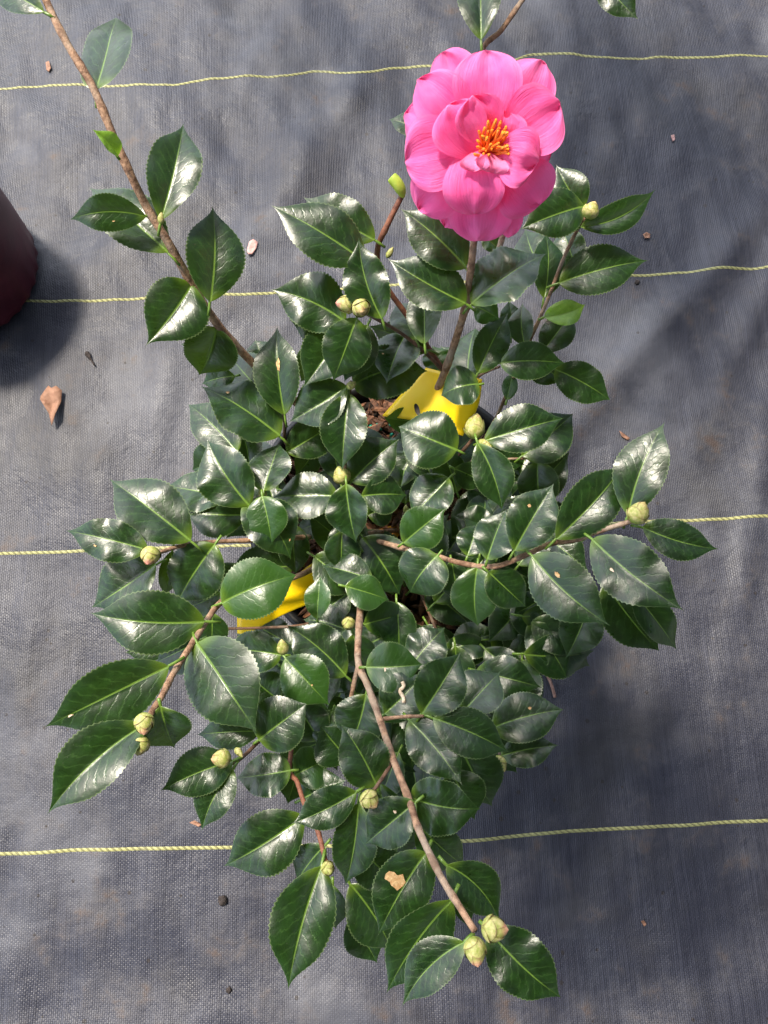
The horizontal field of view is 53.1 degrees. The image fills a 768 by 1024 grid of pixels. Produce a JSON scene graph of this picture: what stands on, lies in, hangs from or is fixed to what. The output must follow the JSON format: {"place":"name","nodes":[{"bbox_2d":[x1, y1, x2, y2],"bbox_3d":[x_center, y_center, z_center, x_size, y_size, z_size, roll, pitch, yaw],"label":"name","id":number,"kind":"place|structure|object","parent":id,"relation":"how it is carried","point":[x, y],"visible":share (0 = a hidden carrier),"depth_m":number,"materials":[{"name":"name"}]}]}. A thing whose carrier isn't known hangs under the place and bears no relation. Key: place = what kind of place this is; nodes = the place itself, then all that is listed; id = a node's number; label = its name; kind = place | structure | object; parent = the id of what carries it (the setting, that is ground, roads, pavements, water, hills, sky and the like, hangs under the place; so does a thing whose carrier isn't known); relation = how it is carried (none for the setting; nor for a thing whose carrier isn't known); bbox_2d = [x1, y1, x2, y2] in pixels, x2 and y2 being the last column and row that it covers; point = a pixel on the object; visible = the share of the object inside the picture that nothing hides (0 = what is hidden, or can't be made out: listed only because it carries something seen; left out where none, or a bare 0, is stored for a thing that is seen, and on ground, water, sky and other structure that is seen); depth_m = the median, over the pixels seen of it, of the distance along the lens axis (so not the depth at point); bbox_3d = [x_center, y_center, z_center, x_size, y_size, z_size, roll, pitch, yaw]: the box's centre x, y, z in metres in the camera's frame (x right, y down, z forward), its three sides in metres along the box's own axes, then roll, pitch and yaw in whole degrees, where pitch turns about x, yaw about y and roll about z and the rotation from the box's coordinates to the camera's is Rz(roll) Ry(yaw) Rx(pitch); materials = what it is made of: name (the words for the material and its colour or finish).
{"place":"outdoors","nodes":[
{"label":"outdoors","id":0,"kind":"place"},
{"bbox_2d":[0,0,767,1023],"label":"ground","id":1,"kind":"structure","parent":0,"point":[616,816],"depth_m":0.84,"materials":[{"name":"grey fabric"}]},
{"bbox_2d":[0,188,38,325],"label":"plant pot","id":2,"kind":"object","parent":1,"relation":"on","point":[19,267],"visible":1,"depth_m":0.84,"materials":[{"name":"red plastic"}]},
{"bbox_2d":[46,61,50,71],"bbox_3d":[-0.420,-0.557,0.960,0.008,0.004,0.014,0,76,0],"label":"leaf flake","id":3,"kind":"object","parent":1,"relation":"on","point":[48,67],"visible":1,"depth_m":0.96,"materials":[{"name":"beige plant"}]},
{"bbox_2d":[40,386,61,424],"bbox_3d":[-0.367,-0.117,0.844,0.023,0.011,0.047,0,76,0],"label":"dead leaf","id":4,"kind":"object","parent":1,"relation":"on","point":[50,398],"visible":1,"depth_m":0.85,"materials":[{"name":"beige plant"}]},
{"bbox_2d":[85,351,95,365],"bbox_3d":[-0.330,-0.172,0.863,0.006,0.006,0.021,-35,79,-8],"label":"stalk scrap","id":5,"kind":"object","parent":1,"relation":"on","point":[87,354],"visible":1,"depth_m":0.86,"materials":[{"name":"plant"}]},
{"bbox_2d":[190,820,200,826],"bbox_3d":[-0.183,0.303,0.747,0.012,0.003,0.006,0,76,0],"label":"leaf flake","id":6,"kind":"object","parent":1,"relation":"on","point":[194,822],"visible":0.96,"depth_m":0.75,"materials":[{"name":"beige plant"}]},
{"bbox_2d":[218,895,227,905],"bbox_3d":[-0.153,0.369,0.729,0.009,0.008,0.010,0,76,0],"label":"soil clod","id":7,"kind":"object","parent":1,"relation":"on","point":[222,900],"visible":1,"depth_m":0.73,"materials":[{"name":"grey soil"}]},
{"bbox_2d":[226,986,231,993],"bbox_3d":[-0.144,0.443,0.711,0.006,0.004,0.006,0,76,0],"label":"soil clod","id":8,"kind":"object","parent":1,"relation":"on","point":[228,989],"visible":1,"depth_m":0.71,"materials":[{"name":"grey soil"}]},
{"bbox_2d":[247,239,257,253],"bbox_3d":[-0.153,-0.306,0.888,0.009,0.005,0.021,11,76,3],"label":"fallen petal","id":9,"kind":"object","parent":1,"relation":"on","point":[252,246],"visible":1,"depth_m":0.89,"materials":[{"name":"white plant"}]},
{"bbox_2d":[251,388,493,627],"bbox_3d":[0.010,0.026,0.710,0.238,0.191,0.238,0,76,0],"label":"plant pot","id":10,"kind":"object","parent":1,"relation":"on","point":[293,617],"visible":0.09,"depth_m":0.64,"materials":[{"name":"black plastic"}]},
{"bbox_2d":[283,398,491,633],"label":"bark mulch","id":11,"kind":"object","parent":10,"relation":"in","point":[380,407],"visible":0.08,"depth_m":0.62,"materials":[{"name":"brown wood"}]},
{"bbox_2d":[0,0,716,1005],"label":"camellia plant","id":12,"kind":"object","parent":11,"relation":"on","point":[430,734],"visible":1,"depth_m":0.47,"materials":[{"name":"green plant"}]},
{"bbox_2d":[237,564,313,636],"bbox_3d":[-0.072,0.059,0.565,0.091,0.017,0.036,-23,77,-6],"label":"plant label","id":13,"kind":"object","parent":12,"relation":"attached to","point":[293,599],"visible":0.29,"depth_m":0.56,"materials":[{"name":"yellow plastic"}]},
{"bbox_2d":[382,368,481,435],"bbox_3d":[0.036,-0.082,0.559,0.065,0.033,0.040,20,77,5],"label":"plant label","id":14,"kind":"object","parent":12,"relation":"attached to","point":[421,395],"visible":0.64,"depth_m":0.55,"materials":[{"name":"yellow plastic"}]},
{"bbox_2d":[369,423,393,439],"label":"fertiliser beads","id":15,"kind":"object","parent":11,"relation":"on","point":[391,434],"visible":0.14,"depth_m":0.64},
{"bbox_2d":[389,526,398,537],"bbox_3d":[0.004,0.017,0.620,0.018,0.007,0.013,0,76,0],"label":"fallen leaf","id":16,"kind":"object","parent":11,"relation":"on","point":[396,534],"visible":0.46,"depth_m":0.62,"materials":[{"name":"brown plant"}]},
{"bbox_2d":[547,677,555,697],"bbox_3d":[0.167,0.170,0.778,0.004,0.005,0.036,-15,76,-4],"label":"twig","id":17,"kind":"object","parent":1,"relation":"on","point":[552,687],"visible":0.62,"depth_m":0.77,"materials":[{"name":"grey wood"}]},
{"bbox_2d":[619,431,629,439],"bbox_3d":[0.264,-0.084,0.842,0.011,0.003,0.011,0,76,0],"label":"leaf flake","id":18,"kind":"object","parent":1,"relation":"on","point":[623,435],"visible":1,"depth_m":0.84,"materials":[{"name":"beige plant"}]},
{"bbox_2d":[643,232,650,237],"bbox_3d":[0.309,-0.326,0.905,0.009,0.003,0.009,0,76,0],"label":"bark chip","id":19,"kind":"object","parent":1,"relation":"on","point":[646,235],"visible":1,"depth_m":0.91,"materials":[{"name":"brown plant"}]}
]}

